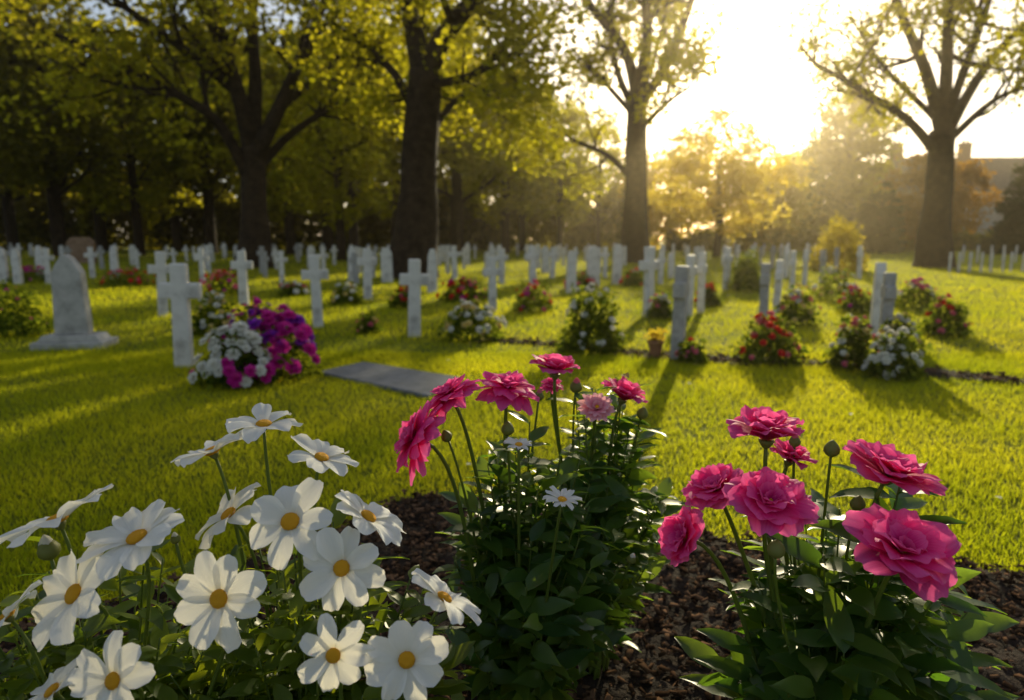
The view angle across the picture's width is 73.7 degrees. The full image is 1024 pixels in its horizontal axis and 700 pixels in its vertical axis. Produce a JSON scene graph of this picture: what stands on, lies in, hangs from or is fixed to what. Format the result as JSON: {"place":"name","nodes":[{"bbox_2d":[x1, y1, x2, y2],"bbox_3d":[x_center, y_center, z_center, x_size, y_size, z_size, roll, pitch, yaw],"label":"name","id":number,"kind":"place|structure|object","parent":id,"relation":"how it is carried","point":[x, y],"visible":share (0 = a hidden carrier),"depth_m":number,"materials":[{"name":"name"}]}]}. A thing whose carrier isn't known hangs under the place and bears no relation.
{"place":"outdoors","nodes":[
{"label":"outdoors","id":0,"kind":"place"},
{"bbox_2d":[0,240,1023,626],"bbox_3d":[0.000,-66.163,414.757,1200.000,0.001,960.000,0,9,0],"label":"ground","id":1,"kind":"structure","parent":0,"point":[164,328],"depth_m":4.21,"materials":[{"name":"green plant"}]},
{"bbox_2d":[0,247,9,282],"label":"headstone","id":2,"kind":"object","parent":1,"relation":"on","point":[4,270],"visible":0.66,"depth_m":15.90,"materials":[{"name":"white stone"}]},
{"bbox_2d":[11,249,23,283],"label":"headstone","id":3,"kind":"object","parent":1,"relation":"on","point":[17,271],"visible":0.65,"depth_m":15.31,"materials":[{"name":"white stone"}]},
{"bbox_2d":[4,264,44,283],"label":"flowering bush","id":4,"kind":"object","parent":1,"relation":"on","point":[38,277],"visible":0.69,"depth_m":15.84,"materials":[{"name":"green plant"}]},
{"bbox_2d":[0,280,53,338],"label":"flowering bush","id":5,"kind":"object","parent":1,"relation":"on","point":[8,322],"visible":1,"depth_m":7.04,"materials":[{"name":"green plant"}]},
{"bbox_2d":[0,3,78,202],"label":"woodland tree","id":6,"kind":"object","parent":1,"relation":"on","point":[17,139],"visible":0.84,"depth_m":33.49,"materials":[{"name":"green plant"}]},
{"bbox_2d":[0,9,79,251],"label":"woodland tree","id":7,"kind":"object","parent":1,"relation":"on","point":[8,201],"visible":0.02,"depth_m":53.71,"materials":[{"name":"green plant"}]},
{"bbox_2d":[38,248,54,283],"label":"stone cross","id":8,"kind":"object","parent":1,"relation":"on","point":[46,258],"visible":0.85,"depth_m":15.29,"materials":[{"name":"white stone"}]},
{"bbox_2d":[29,254,118,350],"bbox_3d":[-4.120,-0.411,6.390,0.620,0.956,0.376,-2,9,-10],"label":"grave monument","id":9,"kind":"object","parent":1,"relation":"on","point":[73,321],"visible":0.91,"depth_m":6.32,"materials":[{"name":"stone"}]},
{"bbox_2d":[66,237,97,262],"bbox_3d":[-18.214,-4.155,28.899,1.093,1.224,0.240,0,9,-5],"label":"headstone","id":10,"kind":"object","parent":1,"relation":"on","point":[78,246],"visible":0.63,"depth_m":28.76,"materials":[{"name":"brown stone"}]},
{"bbox_2d":[16,7,165,250],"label":"woodland tree","id":11,"kind":"object","parent":1,"relation":"on","point":[100,232],"visible":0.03,"depth_m":57.58,"materials":[{"name":"green plant"}]},
{"bbox_2d":[0,0,194,256],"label":"woodland tree","id":12,"kind":"object","parent":1,"relation":"on","point":[52,164],"visible":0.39,"depth_m":38.12,"materials":[{"name":"green plant"}]},
{"bbox_2d":[95,268,156,286],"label":"flowering bush","id":13,"kind":"object","parent":1,"relation":"on","point":[138,279],"visible":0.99,"depth_m":14.67,"materials":[{"name":"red plant"}]},
{"bbox_2d":[53,35,219,254],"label":"woodland tree","id":14,"kind":"object","parent":1,"relation":"on","point":[142,197],"visible":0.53,"depth_m":42.15,"materials":[{"name":"green plant"}]},
{"bbox_2d":[147,251,168,316],"bbox_3d":[-4.582,-0.799,8.940,0.304,0.972,0.084,-5,11,-35],"label":"stone cross","id":15,"kind":"object","parent":1,"relation":"on","point":[160,269],"visible":0.7,"depth_m":8.88,"materials":[{"name":"white stone"}]},
{"bbox_2d":[98,22,229,250],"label":"woodland tree","id":16,"kind":"object","parent":1,"relation":"on","point":[176,234],"visible":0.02,"depth_m":60.78,"materials":[{"name":"green plant"}]},
{"bbox_2d":[157,263,201,367],"bbox_3d":[-2.598,-0.209,5.374,0.311,0.940,0.090,0,9,-8],"label":"stone cross","id":17,"kind":"object","parent":1,"relation":"on","point":[179,290],"visible":0.89,"depth_m":5.32,"materials":[{"name":"white stone"}]},
{"bbox_2d":[106,11,272,252],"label":"woodland tree","id":18,"kind":"object","parent":1,"relation":"on","point":[212,177],"visible":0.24,"depth_m":46.79,"materials":[{"name":"green plant"}]},
{"bbox_2d":[191,289,236,335],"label":"flowering bush","id":19,"kind":"object","parent":1,"relation":"on","point":[209,318],"visible":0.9,"depth_m":7.17,"materials":[{"name":"green plant"}]},
{"bbox_2d":[199,269,253,294],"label":"flowering bush","id":20,"kind":"object","parent":1,"relation":"on","point":[224,274],"visible":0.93,"depth_m":12.38,"materials":[{"name":"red plant"}]},
{"bbox_2d":[187,321,283,389],"bbox_3d":[-1.928,0.027,4.777,0.651,0.485,0.573,0,9,0],"label":"grave bouquet","id":21,"kind":"object","parent":1,"relation":"on","point":[238,339],"visible":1,"depth_m":4.62,"materials":[{"name":"white plant"}]},
{"bbox_2d":[0,0,475,267],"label":"oak tree","id":22,"kind":"object","parent":1,"relation":"on","point":[254,154],"visible":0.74,"depth_m":22.22,"materials":[{"name":"green plant"}]},
{"bbox_2d":[230,251,252,304],"bbox_3d":[-4.113,-1.035,10.434,0.316,0.956,0.092,-2,8,-10],"label":"stone cross","id":23,"kind":"object","parent":1,"relation":"on","point":[241,264],"visible":0.84,"depth_m":10.38,"materials":[{"name":"white stone"}]},
{"bbox_2d":[168,27,317,211],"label":"woodland tree","id":24,"kind":"object","parent":1,"relation":"on","point":[233,205],"visible":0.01,"depth_m":59.91,"materials":[{"name":"green plant"}]},
{"bbox_2d":[227,296,285,355],"bbox_3d":[-2.176,-0.178,5.813,0.518,0.574,0.489,0,9,0],"label":"flower spray","id":25,"kind":"object","parent":1,"relation":"on","point":[254,311],"visible":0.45,"depth_m":5.74,"materials":[{"name":"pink plant"}]},
{"bbox_2d":[196,19,356,254],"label":"woodland tree","id":26,"kind":"object","parent":1,"relation":"on","point":[269,71],"visible":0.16,"depth_m":43.09,"materials":[{"name":"green plant"}]},
{"bbox_2d":[238,304,324,380],"bbox_3d":[-1.675,-0.043,4.992,0.614,0.579,0.549,0,9,0],"label":"grave bouquet","id":27,"kind":"object","parent":1,"relation":"on","point":[279,327],"visible":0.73,"depth_m":4.88,"materials":[{"name":"purple plant"}]},
{"bbox_2d":[274,279,310,296],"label":"flowering bush","id":28,"kind":"object","parent":1,"relation":"on","point":[296,288],"visible":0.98,"depth_m":12.06,"materials":[{"name":"green plant"}]},
{"bbox_2d":[301,255,328,327],"bbox_3d":[-2.238,-0.608,7.811,0.298,0.951,0.083,-3,10,-15],"label":"stone cross","id":29,"kind":"object","parent":1,"relation":"on","point":[314,274],"visible":0.88,"depth_m":7.75,"materials":[{"name":"white stone"}]},
{"bbox_2d":[233,22,397,250],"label":"woodland tree","id":30,"kind":"object","parent":1,"relation":"on","point":[328,236],"depth_m":58.71,"materials":[{"name":"green plant"}]},
{"bbox_2d":[0,165,659,249],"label":"woodland undergrowth","id":31,"kind":"object","parent":1,"relation":"on","point":[32,219],"visible":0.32,"depth_m":65.23,"materials":[{"name":"green plant"}]},
{"bbox_2d":[263,47,402,260],"bbox_3d":[-8.046,-9.027,32.003,7.996,10.068,7.379,5,10,28],"label":"woodland tree","id":32,"kind":"object","parent":1,"relation":"on","point":[340,216],"visible":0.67,"depth_m":31.17,"materials":[{"name":"green plant"}]},
{"bbox_2d":[273,7,404,248],"bbox_3d":[-9.344,-12.203,38.464,8.079,14.332,8.340,-6,11,-34],"label":"woodland tree","id":33,"kind":"object","parent":1,"relation":"on","point":[353,235],"visible":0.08,"depth_m":38.59,"materials":[{"name":"green plant"}]},
{"bbox_2d":[324,282,364,305],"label":"flowering bush","id":34,"kind":"object","parent":1,"relation":"on","point":[346,295],"visible":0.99,"depth_m":10.49,"materials":[{"name":"green plant"}]},
{"bbox_2d":[357,248,376,299],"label":"stone cross","id":35,"kind":"object","parent":1,"relation":"on","point":[366,261],"visible":0.91,"depth_m":11.40,"materials":[{"name":"white stone"}]},
{"bbox_2d":[354,310,383,334],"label":"flowering bush","id":36,"kind":"object","parent":1,"relation":"on","point":[368,323],"visible":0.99,"depth_m":7.31,"materials":[{"name":"green plant"}]},
{"bbox_2d":[380,247,392,282],"bbox_3d":[-2.924,-1.932,15.934,0.262,0.917,0.098,-2,10,-8],"label":"headstone","id":37,"kind":"object","parent":1,"relation":"on","point":[386,265],"visible":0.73,"depth_m":15.88,"materials":[{"name":"white stone"}]},
{"bbox_2d":[323,362,457,398],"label":"grave slab","id":38,"kind":"structure","parent":1,"relation":"on","point":[418,383],"depth_m":4.88,"materials":[{"name":"stone"}]},
{"bbox_2d":[331,16,453,238],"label":"woodland tree","id":39,"kind":"object","parent":1,"relation":"on","point":[394,202],"visible":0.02,"depth_m":56.32,"materials":[{"name":"green plant"}]},
{"bbox_2d":[386,283,421,308],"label":"flowering bush","id":40,"kind":"object","parent":1,"relation":"on","point":[401,298],"visible":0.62,"depth_m":9.96,"materials":[{"name":"green plant"}]},
{"bbox_2d":[399,259,429,336],"bbox_3d":[-1.010,-0.476,7.067,0.304,0.921,0.088,-1,10,-12],"label":"stone cross","id":41,"kind":"object","parent":1,"relation":"on","point":[414,279],"visible":0.81,"depth_m":7.01,"materials":[{"name":"white stone"}]},
{"bbox_2d":[427,249,436,292],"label":"headstone","id":42,"kind":"object","parent":1,"relation":"on","point":[432,268],"visible":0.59,"depth_m":12.85,"materials":[{"name":"white stone"}]},
{"bbox_2d":[255,0,622,279],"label":"oak tree","id":43,"kind":"object","parent":1,"relation":"on","point":[422,94],"visible":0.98,"depth_m":17.00,"materials":[{"name":"green plant"}]},
{"bbox_2d":[398,46,497,249],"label":"woodland tree","id":44,"kind":"object","parent":1,"relation":"on","point":[451,211],"visible":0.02,"depth_m":62.43,"materials":[{"name":"green plant"}]},
{"bbox_2d":[435,276,487,302],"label":"flowering bush","id":45,"kind":"object","parent":1,"relation":"on","point":[462,285],"visible":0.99,"depth_m":11.03,"materials":[{"name":"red plant"}]},
{"bbox_2d":[386,0,538,255],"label":"woodland tree","id":46,"kind":"object","parent":1,"relation":"on","point":[457,162],"visible":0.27,"depth_m":40.06,"materials":[{"name":"green plant"}]},
{"bbox_2d":[483,257,501,311],"bbox_3d":[-0.274,-0.862,9.578,0.271,0.866,0.075,-3,9,-20],"label":"stone cross","id":47,"kind":"object","parent":1,"relation":"on","point":[492,272],"visible":0.84,"depth_m":9.53,"materials":[{"name":"white stone"}]},
{"bbox_2d":[437,53,577,253],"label":"woodland tree","id":48,"kind":"object","parent":1,"relation":"on","point":[505,202],"visible":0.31,"depth_m":47.86,"materials":[{"name":"green plant"}]},
{"bbox_2d":[0,489,1023,699],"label":"bark mulch","id":49,"kind":"object","parent":1,"relation":"on","point":[24,624],"visible":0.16,"depth_m":1.85,"materials":[{"name":"brown wood"}]},
{"bbox_2d":[0,483,270,699],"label":"daisy plant","id":50,"kind":"object","parent":49,"relation":"on","point":[211,596],"visible":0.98,"depth_m":0.84,"materials":[{"name":"white plant"}]},
{"bbox_2d":[157,403,481,699],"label":"daisy plant","id":51,"kind":"object","parent":49,"relation":"on","point":[335,647],"visible":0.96,"depth_m":0.87,"materials":[{"name":"white plant"}]},
{"bbox_2d":[394,370,644,699],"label":"pink flower plant","id":52,"kind":"object","parent":49,"relation":"on","point":[542,630],"visible":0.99,"depth_m":1.20,"materials":[{"name":"green plant"}]},
{"bbox_2d":[529,353,692,679],"bbox_3d":[0.191,0.378,1.441,0.362,0.756,0.362,5,11,29],"label":"pink flower plant","id":53,"kind":"object","parent":49,"relation":"on","point":[595,446],"visible":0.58,"depth_m":1.38,"materials":[{"name":"green plant"}]},
{"bbox_2d":[658,405,1019,699],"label":"peony plant","id":54,"kind":"object","parent":49,"relation":"on","point":[874,619],"visible":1,"depth_m":0.98,"materials":[{"name":"pink plant"}]},
{"bbox_2d":[486,96,570,250],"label":"woodland tree","id":55,"kind":"object","parent":1,"relation":"on","point":[522,233],"visible":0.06,"depth_m":60.73,"materials":[{"name":"green plant"}]},
{"bbox_2d":[524,246,539,284],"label":"stone cross","id":56,"kind":"object","parent":1,"relation":"on","point":[532,256],"visible":0.85,"depth_m":14.21,"materials":[{"name":"white stone"}]},
{"bbox_2d":[511,279,557,313],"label":"flowering bush","id":57,"kind":"object","parent":1,"relation":"on","point":[530,301],"visible":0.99,"depth_m":9.38,"materials":[{"name":"green plant"}]},
{"bbox_2d":[510,90,619,250],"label":"woodland tree","id":58,"kind":"object","parent":1,"relation":"on","point":[559,211],"visible":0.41,"depth_m":53.46,"materials":[{"name":"green plant"}]},
{"bbox_2d":[566,251,576,292],"bbox_3d":[1.123,-1.433,12.922,0.190,0.886,0.095,-2,8,-20],"label":"headstone","id":59,"kind":"object","parent":1,"relation":"on","point":[571,269],"visible":0.62,"depth_m":12.87,"materials":[{"name":"white stone"}]},
{"bbox_2d":[586,246,599,286],"bbox_3d":[1.694,-1.684,14.254,0.279,0.977,0.105,-6,12,-29],"label":"headstone","id":60,"kind":"object","parent":1,"relation":"on","point":[593,261],"visible":0.79,"depth_m":14.18,"materials":[{"name":"white stone"}]},
{"bbox_2d":[569,101,626,246],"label":"woodland tree","id":61,"kind":"object","parent":1,"relation":"on","point":[612,185],"visible":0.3,"depth_m":62.99,"materials":[{"name":"green plant"}]},
{"bbox_2d":[611,244,621,283],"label":"headstone","id":62,"kind":"object","parent":1,"relation":"on","point":[617,265],"visible":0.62,"depth_m":15.27,"materials":[{"name":"white stone"}]},
{"bbox_2d":[505,0,748,262],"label":"oak tree","id":63,"kind":"object","parent":1,"relation":"on","point":[638,95],"visible":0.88,"depth_m":28.53,"materials":[{"name":"green plant"}]},
{"bbox_2d":[619,267,643,286],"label":"flowering bush","id":64,"kind":"object","parent":1,"relation":"on","point":[633,277],"visible":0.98,"depth_m":14.73,"materials":[{"name":"green plant"}]},
{"bbox_2d":[639,246,659,316],"bbox_3d":[1.793,-0.826,8.936,0.328,1.046,0.091,-7,11,-37],"label":"stone cross","id":65,"kind":"object","parent":1,"relation":"on","point":[649,265],"visible":0.83,"depth_m":8.88,"materials":[{"name":"white stone"}]},
{"bbox_2d":[645,291,672,320],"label":"flowering bush","id":66,"kind":"object","parent":1,"relation":"on","point":[660,307],"visible":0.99,"depth_m":8.53,"materials":[{"name":"green plant"}]},
{"bbox_2d":[599,141,727,249],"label":"broad tree","id":67,"kind":"object","parent":1,"relation":"on","point":[657,229],"visible":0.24,"depth_m":60.76,"materials":[{"name":"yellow plant"}]},
{"bbox_2d":[670,265,689,358],"bbox_3d":[1.401,-0.250,5.714,0.102,0.902,0.267,5,11,21],"label":"stone cross","id":68,"kind":"object","parent":1,"relation":"on","point":[681,287],"visible":0.88,"depth_m":5.64,"materials":[{"name":"grey stone"}]},
{"bbox_2d":[686,255,696,316],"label":"stone cross","id":69,"kind":"object","parent":1,"relation":"on","point":[690,261],"visible":0.56,"depth_m":8.87,"materials":[{"name":"white stone"}]},
{"bbox_2d":[697,252,706,312],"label":"stone cross","id":70,"kind":"object","parent":1,"relation":"on","point":[702,268],"visible":0.86,"depth_m":9.30,"materials":[{"name":"white stone"}]},
{"bbox_2d":[693,282,724,306],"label":"flowering bush","id":71,"kind":"object","parent":1,"relation":"on","point":[712,297],"visible":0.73,"depth_m":10.24,"materials":[{"name":"green plant"}]},
{"bbox_2d":[721,247,732,289],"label":"stone cross","id":72,"kind":"object","parent":1,"relation":"on","point":[727,258],"visible":0.8,"depth_m":13.49,"materials":[{"name":"white stone"}]},
{"bbox_2d":[647,94,812,256],"bbox_3d":[12.191,-9.694,39.098,8.891,9.237,9.612,-8,12,-39],"label":"young tree","id":73,"kind":"object","parent":1,"relation":"on","point":[717,198],"visible":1,"depth_m":38.08,"materials":[{"name":"yellow plant"}]},
{"bbox_2d":[724,248,760,292],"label":"clipped bush","id":74,"kind":"object","parent":1,"relation":"on","point":[744,269],"visible":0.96,"depth_m":13.01,"materials":[{"name":"green plant"}]},
{"bbox_2d":[470,337,1023,387],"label":"grave border soil","id":75,"kind":"structure","parent":1,"relation":"on","point":[938,373],"depth_m":5.48,"materials":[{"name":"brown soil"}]},
{"bbox_2d":[432,299,508,344],"bbox_3d":[-0.411,-0.294,6.864,0.796,0.459,0.650,0,9,0],"label":"flowering bush","id":76,"kind":"object","parent":75,"relation":"on","point":[473,314],"visible":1,"depth_m":6.75,"materials":[{"name":"green plant"}]},
{"bbox_2d":[554,282,628,355],"bbox_3d":[0.720,-0.268,6.114,0.697,0.681,0.622,0,9,0],"label":"flowering bush","id":77,"kind":"object","parent":75,"relation":"on","point":[588,324],"visible":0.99,"depth_m":6.01,"materials":[{"name":"green plant"}]},
{"bbox_2d":[643,327,668,356],"bbox_3d":[1.235,-0.074,5.849,0.222,0.276,0.212,2,9,12],"label":"plant pot","id":78,"kind":"object","parent":75,"relation":"on","point":[655,342],"visible":0.97,"depth_m":5.80,"materials":[{"name":"ceramic"}]},
{"bbox_2d":[675,335,710,365],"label":"flowering bush","id":79,"kind":"object","parent":75,"relation":"on","point":[692,351],"visible":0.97,"depth_m":5.52,"materials":[{"name":"green plant"}]},
{"bbox_2d":[728,310,809,366],"bbox_3d":[2.099,-0.088,5.586,0.657,0.489,0.581,0,9,0],"label":"flowering bush","id":80,"kind":"object","parent":75,"relation":"on","point":[759,348],"visible":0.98,"depth_m":5.48,"materials":[{"name":"green plant"}]},
{"bbox_2d":[819,313,878,371],"bbox_3d":[2.659,-0.054,5.332,0.431,0.489,0.409,0,9,0],"label":"flowering bush","id":81,"kind":"object","parent":75,"relation":"on","point":[857,336],"visible":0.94,"depth_m":5.27,"materials":[{"name":"green plant"}]},
{"bbox_2d":[857,326,929,382],"bbox_3d":[2.788,0.035,4.968,0.475,0.431,0.433,3,10,18],"label":"flowering bush","id":82,"kind":"object","parent":75,"relation":"on","point":[887,363],"visible":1,"depth_m":4.89,"materials":[{"name":"white plant"}]},
{"bbox_2d":[758,263,770,326],"bbox_3d":[2.890,-0.570,7.824,0.095,0.842,0.249,3,10,24],"label":"headstone","id":83,"kind":"object","parent":1,"relation":"on","point":[764,288],"visible":0.84,"depth_m":7.75,"materials":[{"name":"grey stone"}]},
{"bbox_2d":[723,145,826,250],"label":"broad tree","id":84,"kind":"object","parent":1,"relation":"on","point":[795,197],"visible":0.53,"depth_m":58.83,"materials":[{"name":"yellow plant"}]},
{"bbox_2d":[772,260,783,316],"bbox_3d":[3.330,-0.696,8.563,0.082,0.860,0.284,5,10,24],"label":"headstone","id":85,"kind":"object","parent":1,"relation":"on","point":[778,282],"visible":0.81,"depth_m":8.49,"materials":[{"name":"white stone"}]},
{"bbox_2d":[769,283,822,328],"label":"flowering bush","id":86,"kind":"object","parent":1,"relation":"on","point":[793,308],"visible":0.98,"depth_m":7.82,"materials":[{"name":"green plant"}]},
{"bbox_2d":[743,138,876,234],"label":"broad tree","id":87,"kind":"object","parent":1,"relation":"on","point":[831,200],"visible":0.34,"depth_m":65.48,"materials":[{"name":"green plant"}]},
{"bbox_2d":[665,217,999,250],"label":"hedge","id":88,"kind":"object","parent":1,"relation":"on","point":[812,235],"visible":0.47,"depth_m":60.16,"materials":[{"name":"green plant"}]},
{"bbox_2d":[808,265,859,300],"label":"flowering bush","id":89,"kind":"object","parent":1,"relation":"on","point":[839,289],"visible":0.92,"depth_m":11.37,"materials":[{"name":"green plant"}]},
{"bbox_2d":[808,211,870,271],"bbox_3d":[10.535,-3.421,21.835,2.152,1.996,1.786,0,9,0],"label":"round bush","id":90,"kind":"object","parent":1,"relation":"on","point":[851,251],"visible":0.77,"depth_m":21.62,"materials":[{"name":"plant"}]},
{"bbox_2d":[832,285,871,314],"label":"flowering bush","id":91,"kind":"object","parent":1,"relation":"on","point":[858,299],"visible":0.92,"depth_m":9.28,"materials":[{"name":"green plant"}]},
{"bbox_2d":[790,72,921,229],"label":"poplar tree","id":92,"kind":"object","parent":1,"relation":"on","point":[854,146],"visible":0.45,"depth_m":67.93,"materials":[{"name":"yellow plant"}]},
{"bbox_2d":[869,262,886,333],"bbox_3d":[3.850,-0.493,7.199,0.091,0.854,0.183,4,9,20],"label":"headstone","id":93,"kind":"object","parent":1,"relation":"on","point":[880,269],"visible":0.58,"depth_m":7.13,"materials":[{"name":"white stone"}]},
{"bbox_2d":[852,181,909,253],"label":"conifer tree","id":94,"kind":"object","parent":1,"relation":"on","point":[887,240],"visible":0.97,"depth_m":48.56,"materials":[{"name":"green plant"}]},
{"bbox_2d":[878,272,896,330],"bbox_3d":[3.404,-0.296,6.209,0.092,0.812,0.240,3,9,18],"label":"headstone","id":95,"kind":"object","parent":1,"relation":"on","point":[888,294],"visible":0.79,"depth_m":6.13,"materials":[{"name":"grey stone"}]},
{"bbox_2d":[772,0,1023,268],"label":"oak tree","id":96,"kind":"object","parent":1,"relation":"on","point":[945,109],"visible":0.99,"depth_m":23.32,"materials":[{"name":"yellow plant"}]},
{"bbox_2d":[877,312,934,355],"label":"flowering bush","id":97,"kind":"object","parent":1,"relation":"on","point":[900,320],"visible":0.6,"depth_m":5.98,"materials":[{"name":"green plant"}]},
{"bbox_2d":[894,277,946,310],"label":"flowering bush","id":98,"kind":"object","parent":1,"relation":"on","point":[910,297],"visible":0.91,"depth_m":9.71,"materials":[{"name":"green plant"}]},
{"bbox_2d":[865,148,1004,245],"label":"russet tree","id":99,"kind":"object","parent":1,"relation":"on","point":[962,198],"visible":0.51,"depth_m":52.50,"materials":[{"name":"orange plant"}]},
{"bbox_2d":[852,140,1023,244],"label":"house","id":100,"kind":"structure","parent":1,"relation":"on","point":[1002,167],"depth_m":82.07,"materials":[{"name":"stone"}]},
{"bbox_2d":[918,293,975,337],"bbox_3d":[4.553,-0.346,7.153,0.583,0.500,0.552,0,9,0],"label":"flowering bush","id":101,"kind":"object","parent":1,"relation":"on","point":[957,314],"visible":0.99,"depth_m":7.07,"materials":[{"name":"green plant"}]},
{"bbox_2d":[975,163,1023,254],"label":"conifer tree","id":102,"kind":"object","parent":1,"relation":"on","point":[1009,234],"visible":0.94,"depth_m":44.94,"materials":[{"name":"green plant"}]},
{"bbox_2d":[5,0,1023,239],"label":"sky","id":103,"kind":"structure","parent":0,"point":[764,85],"materials":[{"name":"white"}]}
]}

